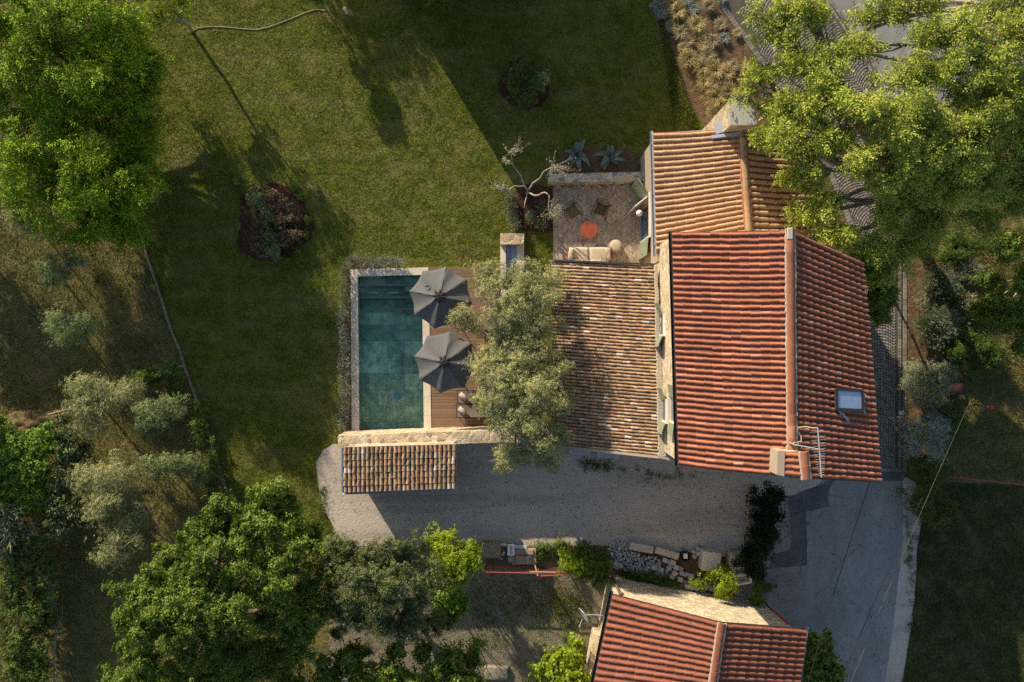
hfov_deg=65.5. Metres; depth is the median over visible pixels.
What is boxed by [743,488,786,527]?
dark conifer
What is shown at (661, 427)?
window
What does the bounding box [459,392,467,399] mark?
rolled towel
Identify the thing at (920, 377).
flowering shrub
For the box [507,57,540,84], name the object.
bed shrub
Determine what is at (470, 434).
stone wall
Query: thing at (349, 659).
fig tree
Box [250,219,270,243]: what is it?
bed shrub
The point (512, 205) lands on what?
round shrub
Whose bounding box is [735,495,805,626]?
forecourt
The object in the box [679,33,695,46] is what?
grass tuft
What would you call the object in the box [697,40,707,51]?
grass tuft
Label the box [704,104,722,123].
grass tuft
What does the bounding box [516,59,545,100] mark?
bed shrub
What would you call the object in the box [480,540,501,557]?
boulder
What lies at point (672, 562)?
granite block
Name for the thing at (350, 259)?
trailing rosemary
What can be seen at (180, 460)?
olive tree
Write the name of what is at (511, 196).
round shrub
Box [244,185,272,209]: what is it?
bed shrub
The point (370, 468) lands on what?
pool shed
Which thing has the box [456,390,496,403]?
sun lounger
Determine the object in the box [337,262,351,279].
trailing rosemary
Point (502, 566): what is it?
fence
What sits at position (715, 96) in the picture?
grass tuft
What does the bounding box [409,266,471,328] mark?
parasol
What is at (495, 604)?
yard weeds
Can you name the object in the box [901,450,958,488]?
green shrub
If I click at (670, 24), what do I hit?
grass tuft
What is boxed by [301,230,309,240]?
edging plant
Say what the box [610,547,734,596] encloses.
garden bed
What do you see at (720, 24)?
grass tuft
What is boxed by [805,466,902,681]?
road
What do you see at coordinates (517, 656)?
yard
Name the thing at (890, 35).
parking area
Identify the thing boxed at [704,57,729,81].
grass tuft
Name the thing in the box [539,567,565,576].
gate
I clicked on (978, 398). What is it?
meadow
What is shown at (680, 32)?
grass tuft
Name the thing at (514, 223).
round shrub
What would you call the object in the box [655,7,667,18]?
grass tuft
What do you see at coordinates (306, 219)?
edging plant
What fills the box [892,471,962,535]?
green shrub
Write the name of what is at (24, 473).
vine hedge
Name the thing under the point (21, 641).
mixed hedge
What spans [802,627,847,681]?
grape vine
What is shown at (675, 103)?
bed groundcover
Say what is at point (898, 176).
spreading tree
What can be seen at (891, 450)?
cobbles
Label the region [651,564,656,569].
granite block
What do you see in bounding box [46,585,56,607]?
metal ladder
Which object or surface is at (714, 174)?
wing
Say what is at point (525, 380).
olive tree
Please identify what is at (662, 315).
window
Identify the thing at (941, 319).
lavender bush
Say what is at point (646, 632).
stone cottage
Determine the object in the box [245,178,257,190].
edging plant
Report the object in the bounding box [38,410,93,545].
dark hedge
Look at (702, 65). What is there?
grass tuft
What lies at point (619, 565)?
granite block
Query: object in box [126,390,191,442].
olive tree
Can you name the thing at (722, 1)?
grass tuft
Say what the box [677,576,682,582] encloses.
granite block
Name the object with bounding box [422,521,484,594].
lime bush
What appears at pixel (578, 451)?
air conditioner
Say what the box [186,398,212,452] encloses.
ivy patch
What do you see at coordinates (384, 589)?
dark tree
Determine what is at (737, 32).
grass tuft
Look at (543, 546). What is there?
weeds
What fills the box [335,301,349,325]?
trailing rosemary
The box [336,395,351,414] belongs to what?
trailing rosemary
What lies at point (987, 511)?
verge lawn
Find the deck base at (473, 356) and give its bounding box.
[431,270,499,427]
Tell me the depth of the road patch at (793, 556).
37.48 m
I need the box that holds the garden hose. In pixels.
[193,9,324,29]
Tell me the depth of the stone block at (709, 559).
36.75 m
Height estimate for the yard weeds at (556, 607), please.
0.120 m
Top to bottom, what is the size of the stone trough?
0.700 m
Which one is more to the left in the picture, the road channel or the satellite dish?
the satellite dish
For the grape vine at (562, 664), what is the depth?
35.43 m
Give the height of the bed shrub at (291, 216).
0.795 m
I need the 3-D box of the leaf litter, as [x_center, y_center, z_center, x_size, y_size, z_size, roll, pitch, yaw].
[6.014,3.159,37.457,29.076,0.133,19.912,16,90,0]
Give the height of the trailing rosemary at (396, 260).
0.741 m
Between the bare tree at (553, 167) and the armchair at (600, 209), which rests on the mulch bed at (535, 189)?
the bare tree at (553, 167)
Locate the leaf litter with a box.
[319,186,900,678]
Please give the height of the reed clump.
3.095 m
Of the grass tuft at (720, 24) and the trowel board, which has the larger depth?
the grass tuft at (720, 24)
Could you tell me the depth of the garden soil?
37.49 m
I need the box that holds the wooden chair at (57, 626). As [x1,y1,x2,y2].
[33,620,59,640]
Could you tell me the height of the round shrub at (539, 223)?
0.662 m
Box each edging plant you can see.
[230,178,243,189]
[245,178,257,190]
[288,180,299,190]
[290,245,302,259]
[293,191,307,200]
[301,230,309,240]
[303,215,314,225]
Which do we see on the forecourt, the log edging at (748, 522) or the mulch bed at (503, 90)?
the log edging at (748, 522)
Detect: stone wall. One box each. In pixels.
[338,423,546,447]
[548,172,643,185]
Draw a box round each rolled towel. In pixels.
[458,406,466,414]
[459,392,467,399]
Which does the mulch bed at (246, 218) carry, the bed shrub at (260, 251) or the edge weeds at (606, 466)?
the bed shrub at (260, 251)
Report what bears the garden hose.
on the lawn at (438, 206)
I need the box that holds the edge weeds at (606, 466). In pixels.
[314,451,920,665]
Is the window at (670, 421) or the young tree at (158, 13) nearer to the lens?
the window at (670, 421)
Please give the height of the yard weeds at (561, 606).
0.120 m
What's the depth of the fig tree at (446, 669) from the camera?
33.85 m
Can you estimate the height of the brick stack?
0.655 m
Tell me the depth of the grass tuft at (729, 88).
37.24 m
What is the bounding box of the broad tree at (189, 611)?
[96,474,340,681]
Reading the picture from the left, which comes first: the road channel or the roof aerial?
the roof aerial
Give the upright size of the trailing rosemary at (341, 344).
0.718 m
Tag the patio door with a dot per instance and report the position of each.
(637, 187)
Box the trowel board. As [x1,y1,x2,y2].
[507,544,514,555]
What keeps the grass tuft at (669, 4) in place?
on the planting bed at (736, 49)
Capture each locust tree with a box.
[0,0,172,146]
[0,103,172,253]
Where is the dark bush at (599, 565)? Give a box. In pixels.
[570,538,617,593]
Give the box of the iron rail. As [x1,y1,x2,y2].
[935,475,1023,485]
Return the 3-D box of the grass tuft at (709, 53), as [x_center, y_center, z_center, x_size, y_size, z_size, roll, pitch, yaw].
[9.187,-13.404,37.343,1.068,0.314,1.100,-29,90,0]
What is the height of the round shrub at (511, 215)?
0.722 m
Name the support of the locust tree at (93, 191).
on the ground at (114, 330)
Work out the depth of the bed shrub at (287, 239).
36.96 m
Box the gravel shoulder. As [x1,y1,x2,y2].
[885,477,921,681]
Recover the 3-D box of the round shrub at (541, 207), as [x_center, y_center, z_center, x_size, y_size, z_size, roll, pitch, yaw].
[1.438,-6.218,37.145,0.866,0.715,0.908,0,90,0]
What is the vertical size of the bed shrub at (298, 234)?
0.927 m
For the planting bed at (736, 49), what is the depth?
37.49 m
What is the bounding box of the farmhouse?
[651,228,881,482]
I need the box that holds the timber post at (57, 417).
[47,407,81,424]
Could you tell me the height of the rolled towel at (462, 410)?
0.156 m
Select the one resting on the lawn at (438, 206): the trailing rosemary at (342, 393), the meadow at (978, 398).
the trailing rosemary at (342, 393)
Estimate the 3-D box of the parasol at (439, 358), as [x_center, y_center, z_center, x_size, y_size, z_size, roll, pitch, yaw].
[-2.945,0.922,35.998,2.631,2.905,2.631,32,90,0]
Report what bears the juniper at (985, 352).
on the ground at (114, 330)
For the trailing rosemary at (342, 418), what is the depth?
37.18 m
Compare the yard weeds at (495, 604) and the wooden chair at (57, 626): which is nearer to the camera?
the wooden chair at (57, 626)
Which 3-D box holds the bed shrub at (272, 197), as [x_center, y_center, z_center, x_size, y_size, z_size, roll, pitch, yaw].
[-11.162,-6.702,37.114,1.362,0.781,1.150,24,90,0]
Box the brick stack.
[508,545,535,564]
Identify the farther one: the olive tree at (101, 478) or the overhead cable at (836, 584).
the olive tree at (101, 478)
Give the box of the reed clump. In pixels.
[0,499,37,564]
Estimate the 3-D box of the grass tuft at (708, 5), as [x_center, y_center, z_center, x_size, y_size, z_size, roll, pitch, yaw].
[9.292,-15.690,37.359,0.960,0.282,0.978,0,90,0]
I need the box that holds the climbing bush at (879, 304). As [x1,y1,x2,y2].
[857,250,901,328]
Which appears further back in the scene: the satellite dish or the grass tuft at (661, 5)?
the grass tuft at (661, 5)
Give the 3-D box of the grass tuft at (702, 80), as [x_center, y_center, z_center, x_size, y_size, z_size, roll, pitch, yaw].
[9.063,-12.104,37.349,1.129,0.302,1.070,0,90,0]
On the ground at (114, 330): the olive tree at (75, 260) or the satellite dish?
the olive tree at (75, 260)
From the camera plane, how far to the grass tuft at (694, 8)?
37.35 m
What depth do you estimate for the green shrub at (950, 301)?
36.82 m
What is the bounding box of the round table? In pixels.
[579,221,597,239]
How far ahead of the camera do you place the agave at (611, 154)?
37.25 m
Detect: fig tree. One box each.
[276,627,387,681]
[377,633,490,681]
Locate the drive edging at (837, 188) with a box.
[717,0,906,471]
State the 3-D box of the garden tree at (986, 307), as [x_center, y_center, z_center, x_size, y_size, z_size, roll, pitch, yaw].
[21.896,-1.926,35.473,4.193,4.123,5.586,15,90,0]
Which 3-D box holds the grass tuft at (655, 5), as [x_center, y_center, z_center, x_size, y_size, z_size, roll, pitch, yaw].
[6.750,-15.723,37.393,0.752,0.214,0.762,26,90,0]
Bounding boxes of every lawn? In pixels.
[110,0,704,550]
[903,481,1023,681]
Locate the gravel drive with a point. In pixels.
(652, 514)
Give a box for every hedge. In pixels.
[0,415,62,517]
[0,504,62,681]
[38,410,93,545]
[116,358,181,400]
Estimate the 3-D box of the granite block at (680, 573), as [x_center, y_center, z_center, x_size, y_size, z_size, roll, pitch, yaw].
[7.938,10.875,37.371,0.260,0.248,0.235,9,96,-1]
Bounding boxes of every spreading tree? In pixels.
[723,0,1023,294]
[821,0,1023,156]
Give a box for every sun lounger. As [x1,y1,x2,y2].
[455,404,494,417]
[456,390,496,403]
[476,316,516,329]
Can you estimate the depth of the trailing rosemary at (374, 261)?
37.18 m
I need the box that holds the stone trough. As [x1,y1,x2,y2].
[726,550,743,565]
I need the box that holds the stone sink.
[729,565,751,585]
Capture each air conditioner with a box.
[569,446,588,453]
[596,452,618,457]
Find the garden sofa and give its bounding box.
[567,247,611,263]
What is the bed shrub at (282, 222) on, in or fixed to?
on the mulch bed at (246, 218)
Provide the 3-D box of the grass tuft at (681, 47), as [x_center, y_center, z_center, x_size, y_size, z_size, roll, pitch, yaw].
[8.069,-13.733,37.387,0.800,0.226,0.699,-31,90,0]
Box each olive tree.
[0,183,57,244]
[34,248,97,294]
[36,298,112,348]
[58,366,146,449]
[65,448,151,527]
[85,502,151,574]
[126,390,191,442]
[136,449,208,492]
[445,255,578,476]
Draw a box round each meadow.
[930,227,1023,483]
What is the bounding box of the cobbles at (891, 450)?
[865,277,894,467]
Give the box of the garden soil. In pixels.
[906,233,944,477]
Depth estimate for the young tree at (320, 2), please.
35.86 m
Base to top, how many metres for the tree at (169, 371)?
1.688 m
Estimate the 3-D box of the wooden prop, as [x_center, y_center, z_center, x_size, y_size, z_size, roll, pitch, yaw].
[1.406,10.525,36.274,1.219,0.118,0.068,0,90,0]
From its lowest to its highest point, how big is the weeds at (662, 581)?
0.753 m
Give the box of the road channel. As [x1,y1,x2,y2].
[880,472,904,480]
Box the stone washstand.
[500,233,523,280]
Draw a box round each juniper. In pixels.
[932,227,994,269]
[943,327,1013,377]
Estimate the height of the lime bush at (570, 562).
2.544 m
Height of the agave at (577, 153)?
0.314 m
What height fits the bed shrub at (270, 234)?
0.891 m
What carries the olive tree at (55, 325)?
on the ground at (114, 330)
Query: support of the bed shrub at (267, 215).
on the mulch bed at (246, 218)
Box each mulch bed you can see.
[236,183,314,260]
[497,58,549,109]
[509,184,552,231]
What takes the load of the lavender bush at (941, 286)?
on the garden soil
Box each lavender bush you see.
[905,303,966,352]
[910,263,965,312]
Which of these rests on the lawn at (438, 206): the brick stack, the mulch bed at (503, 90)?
the mulch bed at (503, 90)
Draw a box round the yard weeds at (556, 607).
[549,592,591,631]
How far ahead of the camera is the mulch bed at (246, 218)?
37.49 m
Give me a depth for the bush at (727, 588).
35.87 m
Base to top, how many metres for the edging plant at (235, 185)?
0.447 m
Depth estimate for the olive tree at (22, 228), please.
34.85 m
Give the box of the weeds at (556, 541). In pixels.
[550,532,574,557]
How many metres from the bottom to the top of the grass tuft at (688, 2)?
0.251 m
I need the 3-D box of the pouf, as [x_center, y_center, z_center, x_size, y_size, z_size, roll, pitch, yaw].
[4.833,-4.431,37.265,0.613,0.410,0.614,-28,90,0]
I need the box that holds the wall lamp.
[636,210,648,215]
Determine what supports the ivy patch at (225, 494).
on the ground at (114, 330)
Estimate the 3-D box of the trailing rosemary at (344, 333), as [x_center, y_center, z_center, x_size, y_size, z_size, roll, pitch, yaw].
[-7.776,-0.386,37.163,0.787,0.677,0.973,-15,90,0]
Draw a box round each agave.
[565,139,589,170]
[592,145,625,170]
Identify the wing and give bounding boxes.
[550,259,674,461]
[628,99,815,262]
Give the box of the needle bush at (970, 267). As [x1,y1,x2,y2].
[947,256,989,283]
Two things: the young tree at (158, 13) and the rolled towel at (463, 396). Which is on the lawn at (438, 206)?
the young tree at (158, 13)
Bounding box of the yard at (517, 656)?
[328,550,604,681]
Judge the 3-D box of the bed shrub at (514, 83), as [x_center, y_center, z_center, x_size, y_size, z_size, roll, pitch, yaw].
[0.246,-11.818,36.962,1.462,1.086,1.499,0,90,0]
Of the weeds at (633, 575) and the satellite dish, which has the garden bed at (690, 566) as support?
the weeds at (633, 575)
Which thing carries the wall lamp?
attached to the wing at (714, 174)
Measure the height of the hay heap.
0.377 m
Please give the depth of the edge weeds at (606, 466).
37.41 m
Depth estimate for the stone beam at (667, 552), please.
37.08 m
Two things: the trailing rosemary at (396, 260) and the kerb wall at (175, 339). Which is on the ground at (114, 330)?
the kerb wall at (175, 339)
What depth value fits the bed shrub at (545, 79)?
36.58 m
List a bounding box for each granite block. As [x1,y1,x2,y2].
[617,562,622,568]
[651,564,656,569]
[661,556,667,562]
[670,559,675,565]
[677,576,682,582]
[678,570,683,575]
[684,583,689,589]
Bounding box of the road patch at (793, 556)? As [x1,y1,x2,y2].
[768,480,834,568]
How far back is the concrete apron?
37.48 m
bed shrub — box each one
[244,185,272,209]
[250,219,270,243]
[250,237,272,257]
[251,201,276,229]
[257,225,284,254]
[259,182,284,208]
[265,243,285,262]
[266,195,300,216]
[271,211,295,235]
[275,226,298,250]
[285,208,303,229]
[286,225,307,244]
[503,71,529,100]
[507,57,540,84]
[512,85,538,109]
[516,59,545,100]
[532,68,551,90]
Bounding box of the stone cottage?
[586,572,808,681]
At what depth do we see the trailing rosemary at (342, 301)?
37.16 m
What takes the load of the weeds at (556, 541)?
on the ground at (114, 330)
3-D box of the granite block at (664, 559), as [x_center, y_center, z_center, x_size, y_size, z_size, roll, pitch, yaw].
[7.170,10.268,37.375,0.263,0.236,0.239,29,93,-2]
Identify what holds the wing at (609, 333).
on the ground at (114, 330)
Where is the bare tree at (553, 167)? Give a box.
[491,139,580,220]
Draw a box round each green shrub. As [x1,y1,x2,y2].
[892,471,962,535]
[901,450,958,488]
[930,397,974,434]
[942,287,966,307]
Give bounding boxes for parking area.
[828,0,1023,104]
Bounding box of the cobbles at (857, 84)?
[743,0,895,274]
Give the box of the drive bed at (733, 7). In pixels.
[716,0,902,471]
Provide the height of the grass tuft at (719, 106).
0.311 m
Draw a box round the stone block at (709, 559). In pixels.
[697,547,721,571]
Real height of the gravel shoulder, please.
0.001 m
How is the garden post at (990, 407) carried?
on the ground at (114, 330)
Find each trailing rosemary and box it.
[334,408,352,430]
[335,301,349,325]
[336,279,350,298]
[336,334,353,354]
[336,349,351,370]
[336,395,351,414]
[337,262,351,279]
[337,293,352,315]
[337,323,352,342]
[337,364,350,387]
[338,382,354,404]
[343,250,365,266]
[353,254,370,269]
[366,253,385,268]
[376,254,394,268]
[389,253,404,269]
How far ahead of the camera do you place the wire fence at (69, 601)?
36.80 m
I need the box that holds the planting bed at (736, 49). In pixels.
[652,0,794,130]
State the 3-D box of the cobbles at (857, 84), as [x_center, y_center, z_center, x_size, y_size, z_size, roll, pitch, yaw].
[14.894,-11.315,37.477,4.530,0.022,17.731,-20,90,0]
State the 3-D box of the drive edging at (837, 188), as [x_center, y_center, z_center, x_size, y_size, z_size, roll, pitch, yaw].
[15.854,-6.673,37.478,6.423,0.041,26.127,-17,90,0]
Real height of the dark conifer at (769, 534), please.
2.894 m
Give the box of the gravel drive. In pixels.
[316,440,821,556]
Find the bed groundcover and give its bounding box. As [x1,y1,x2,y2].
[657,9,701,131]
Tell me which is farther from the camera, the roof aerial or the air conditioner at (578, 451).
the air conditioner at (578, 451)
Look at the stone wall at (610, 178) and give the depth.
36.71 m
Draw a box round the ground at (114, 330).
[0,0,1023,681]
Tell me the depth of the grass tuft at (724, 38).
37.34 m
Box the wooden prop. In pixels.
[529,571,555,572]
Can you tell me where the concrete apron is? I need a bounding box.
[741,569,808,627]
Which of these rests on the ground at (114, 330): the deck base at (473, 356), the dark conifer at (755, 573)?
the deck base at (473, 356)
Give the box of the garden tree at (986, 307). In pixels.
[964,225,1023,364]
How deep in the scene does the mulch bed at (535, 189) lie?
37.49 m
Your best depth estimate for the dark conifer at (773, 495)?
35.73 m
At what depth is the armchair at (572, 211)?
37.06 m
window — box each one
[654,303,664,346]
[657,387,666,434]
[667,384,673,436]
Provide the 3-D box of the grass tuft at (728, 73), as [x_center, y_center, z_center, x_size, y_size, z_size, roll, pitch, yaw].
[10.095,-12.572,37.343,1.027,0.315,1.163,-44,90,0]
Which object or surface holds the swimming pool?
in the ground at (114, 330)
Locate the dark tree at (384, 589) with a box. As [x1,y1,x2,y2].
[310,528,453,648]
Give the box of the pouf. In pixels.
[608,239,621,252]
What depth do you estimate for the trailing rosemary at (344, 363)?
37.14 m
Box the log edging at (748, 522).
[744,484,753,546]
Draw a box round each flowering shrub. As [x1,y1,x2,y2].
[890,404,956,468]
[898,355,963,420]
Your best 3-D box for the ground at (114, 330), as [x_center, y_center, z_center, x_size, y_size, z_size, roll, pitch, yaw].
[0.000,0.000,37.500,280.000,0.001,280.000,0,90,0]
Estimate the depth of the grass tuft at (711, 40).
37.27 m
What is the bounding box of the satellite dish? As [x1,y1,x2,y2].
[578,608,602,626]
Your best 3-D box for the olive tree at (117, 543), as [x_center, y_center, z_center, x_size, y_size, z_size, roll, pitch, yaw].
[-17.180,8.629,35.764,3.579,3.522,2.388,-42,90,0]
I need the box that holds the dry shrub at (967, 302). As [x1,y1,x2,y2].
[953,291,979,319]
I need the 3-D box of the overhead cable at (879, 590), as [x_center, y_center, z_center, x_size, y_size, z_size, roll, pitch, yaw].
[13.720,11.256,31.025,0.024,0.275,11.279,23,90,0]
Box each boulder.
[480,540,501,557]
[484,664,508,679]
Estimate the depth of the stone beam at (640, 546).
37.10 m
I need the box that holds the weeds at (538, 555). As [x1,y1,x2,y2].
[531,549,546,567]
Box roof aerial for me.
[789,426,825,476]
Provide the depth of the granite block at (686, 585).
37.06 m
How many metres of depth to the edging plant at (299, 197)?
37.24 m
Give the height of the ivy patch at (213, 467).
0.951 m
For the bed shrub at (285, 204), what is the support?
on the mulch bed at (246, 218)
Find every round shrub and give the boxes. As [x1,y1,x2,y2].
[502,187,517,202]
[503,198,518,212]
[503,207,520,220]
[507,216,520,231]
[524,209,536,227]
[532,213,550,231]
[534,198,550,216]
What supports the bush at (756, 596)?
on the concrete apron
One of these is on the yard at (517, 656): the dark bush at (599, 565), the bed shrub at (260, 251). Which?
the dark bush at (599, 565)
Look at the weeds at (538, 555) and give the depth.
37.12 m
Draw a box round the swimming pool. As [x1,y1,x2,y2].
[351,267,430,430]
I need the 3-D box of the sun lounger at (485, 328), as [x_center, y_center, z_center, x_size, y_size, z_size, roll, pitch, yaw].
[-0.712,-0.845,37.183,2.030,0.527,0.651,0,90,0]
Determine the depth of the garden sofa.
37.02 m
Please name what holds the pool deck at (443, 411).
on the deck base at (473, 356)
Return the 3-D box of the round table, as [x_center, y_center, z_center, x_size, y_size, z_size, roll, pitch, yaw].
[3.582,-5.181,37.256,0.788,0.429,0.788,-11,90,0]
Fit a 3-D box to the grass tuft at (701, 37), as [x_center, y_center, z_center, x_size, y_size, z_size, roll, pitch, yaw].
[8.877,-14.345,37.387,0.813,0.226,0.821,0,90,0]
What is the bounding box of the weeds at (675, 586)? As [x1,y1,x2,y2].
[660,580,686,589]
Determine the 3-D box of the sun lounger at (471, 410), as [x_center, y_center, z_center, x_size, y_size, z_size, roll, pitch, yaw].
[-1.633,3.270,37.183,2.030,0.527,0.651,0,90,0]
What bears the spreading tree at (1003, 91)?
on the ground at (114, 330)
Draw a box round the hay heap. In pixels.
[4,409,61,437]
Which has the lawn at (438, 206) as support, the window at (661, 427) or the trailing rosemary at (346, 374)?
the trailing rosemary at (346, 374)
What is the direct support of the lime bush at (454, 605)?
on the yard at (517, 656)
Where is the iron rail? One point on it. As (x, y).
(984, 480)
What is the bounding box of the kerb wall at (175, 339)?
[138,224,228,493]
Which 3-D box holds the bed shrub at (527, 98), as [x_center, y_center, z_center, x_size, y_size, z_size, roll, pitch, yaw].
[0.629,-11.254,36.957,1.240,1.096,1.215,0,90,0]
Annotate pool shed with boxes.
[341,441,457,494]
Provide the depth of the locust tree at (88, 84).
32.54 m
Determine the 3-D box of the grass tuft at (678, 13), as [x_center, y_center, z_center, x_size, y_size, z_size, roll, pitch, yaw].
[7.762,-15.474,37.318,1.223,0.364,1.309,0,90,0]
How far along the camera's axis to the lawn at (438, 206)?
37.50 m
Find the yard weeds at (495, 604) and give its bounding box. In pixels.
[468,573,533,650]
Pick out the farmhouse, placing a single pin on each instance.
(764, 339)
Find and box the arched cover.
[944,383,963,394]
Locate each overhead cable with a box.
[808,482,869,681]
[841,497,922,680]
[851,404,968,680]
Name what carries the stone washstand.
on the lawn at (438, 206)
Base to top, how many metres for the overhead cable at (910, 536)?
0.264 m
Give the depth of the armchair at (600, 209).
37.03 m
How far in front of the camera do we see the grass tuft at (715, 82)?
37.28 m
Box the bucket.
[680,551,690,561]
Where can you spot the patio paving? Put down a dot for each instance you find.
(599, 192)
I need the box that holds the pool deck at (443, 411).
[429,267,499,427]
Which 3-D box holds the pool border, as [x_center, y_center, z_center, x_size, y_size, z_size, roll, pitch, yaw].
[-6.596,0.284,37.488,2.610,0.001,8.061,0,90,0]
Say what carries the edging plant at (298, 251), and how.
on the lawn at (438, 206)
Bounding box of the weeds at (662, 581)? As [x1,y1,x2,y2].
[644,571,683,587]
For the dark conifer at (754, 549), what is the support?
on the forecourt
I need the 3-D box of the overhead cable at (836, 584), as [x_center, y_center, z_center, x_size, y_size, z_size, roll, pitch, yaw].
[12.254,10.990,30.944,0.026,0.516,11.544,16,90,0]
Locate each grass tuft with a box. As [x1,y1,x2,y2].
[649,0,660,11]
[655,0,668,8]
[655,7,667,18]
[661,0,682,16]
[665,19,677,31]
[666,0,689,22]
[670,22,688,41]
[677,41,691,54]
[677,48,700,70]
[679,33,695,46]
[680,0,694,6]
[685,13,709,36]
[686,3,700,16]
[690,57,710,77]
[694,30,707,41]
[695,73,714,92]
[696,44,718,63]
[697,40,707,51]
[698,81,729,112]
[701,0,716,15]
[701,32,721,49]
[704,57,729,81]
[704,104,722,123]
[708,77,722,90]
[709,100,726,114]
[713,17,727,30]
[715,0,727,6]
[715,62,736,83]
[717,32,731,44]
[719,79,740,98]
[727,58,740,70]
[732,27,742,38]
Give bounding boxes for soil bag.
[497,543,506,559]
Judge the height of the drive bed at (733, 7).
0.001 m
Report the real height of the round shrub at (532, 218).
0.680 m
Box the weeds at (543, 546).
[527,538,568,553]
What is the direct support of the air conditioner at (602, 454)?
on the gravel drive
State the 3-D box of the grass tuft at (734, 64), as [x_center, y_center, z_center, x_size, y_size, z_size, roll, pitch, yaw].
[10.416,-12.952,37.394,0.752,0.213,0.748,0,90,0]
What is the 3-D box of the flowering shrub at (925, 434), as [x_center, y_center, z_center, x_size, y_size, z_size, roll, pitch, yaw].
[18.895,4.252,36.540,3.244,1.938,3.147,0,90,0]
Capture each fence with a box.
[59,513,81,681]
[485,564,538,573]
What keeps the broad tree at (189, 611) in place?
on the ground at (114, 330)
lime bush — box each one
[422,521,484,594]
[428,584,472,631]
[556,541,588,578]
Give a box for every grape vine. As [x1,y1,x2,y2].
[522,632,591,681]
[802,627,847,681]
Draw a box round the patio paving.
[553,184,642,264]
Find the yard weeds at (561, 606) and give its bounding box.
[516,579,581,621]
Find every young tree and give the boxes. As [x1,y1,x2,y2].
[112,0,193,32]
[300,0,330,10]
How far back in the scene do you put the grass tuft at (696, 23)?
37.22 m
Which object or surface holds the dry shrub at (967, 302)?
on the ground at (114, 330)
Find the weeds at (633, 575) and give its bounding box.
[622,567,665,583]
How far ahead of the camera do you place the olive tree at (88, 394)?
34.87 m
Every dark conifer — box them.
[730,550,767,586]
[737,523,775,574]
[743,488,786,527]
[744,479,788,515]
[746,519,782,551]
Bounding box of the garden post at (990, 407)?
[969,404,993,409]
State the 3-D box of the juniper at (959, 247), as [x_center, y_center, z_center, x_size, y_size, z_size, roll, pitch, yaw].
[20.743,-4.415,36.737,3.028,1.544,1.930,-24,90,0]
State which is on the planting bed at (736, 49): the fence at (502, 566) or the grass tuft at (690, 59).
the grass tuft at (690, 59)
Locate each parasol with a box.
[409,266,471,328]
[414,330,475,392]
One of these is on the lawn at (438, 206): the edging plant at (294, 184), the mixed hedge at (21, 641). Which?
the edging plant at (294, 184)
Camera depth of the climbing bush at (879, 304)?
31.99 m
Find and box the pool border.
[344,261,398,430]
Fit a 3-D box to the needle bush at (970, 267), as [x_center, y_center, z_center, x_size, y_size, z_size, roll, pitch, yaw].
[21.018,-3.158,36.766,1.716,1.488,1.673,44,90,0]
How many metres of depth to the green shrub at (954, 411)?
36.50 m
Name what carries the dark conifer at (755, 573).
on the forecourt
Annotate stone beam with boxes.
[628,540,653,553]
[653,545,679,559]
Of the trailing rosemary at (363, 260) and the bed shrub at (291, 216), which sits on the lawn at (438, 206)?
the trailing rosemary at (363, 260)
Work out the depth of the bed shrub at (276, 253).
37.02 m
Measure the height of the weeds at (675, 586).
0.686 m
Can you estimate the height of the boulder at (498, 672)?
0.346 m
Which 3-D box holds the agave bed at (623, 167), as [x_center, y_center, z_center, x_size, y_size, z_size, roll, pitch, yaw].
[3.952,-8.479,37.488,4.284,0.001,1.395,0,90,0]
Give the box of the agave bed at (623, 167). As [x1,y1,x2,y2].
[552,146,640,173]
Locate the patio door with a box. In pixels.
[628,178,650,259]
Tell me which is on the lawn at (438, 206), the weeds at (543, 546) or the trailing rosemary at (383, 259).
the trailing rosemary at (383, 259)
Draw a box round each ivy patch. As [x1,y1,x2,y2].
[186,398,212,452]
[200,484,239,511]
[202,435,223,496]
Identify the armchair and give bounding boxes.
[562,201,582,223]
[590,198,610,219]

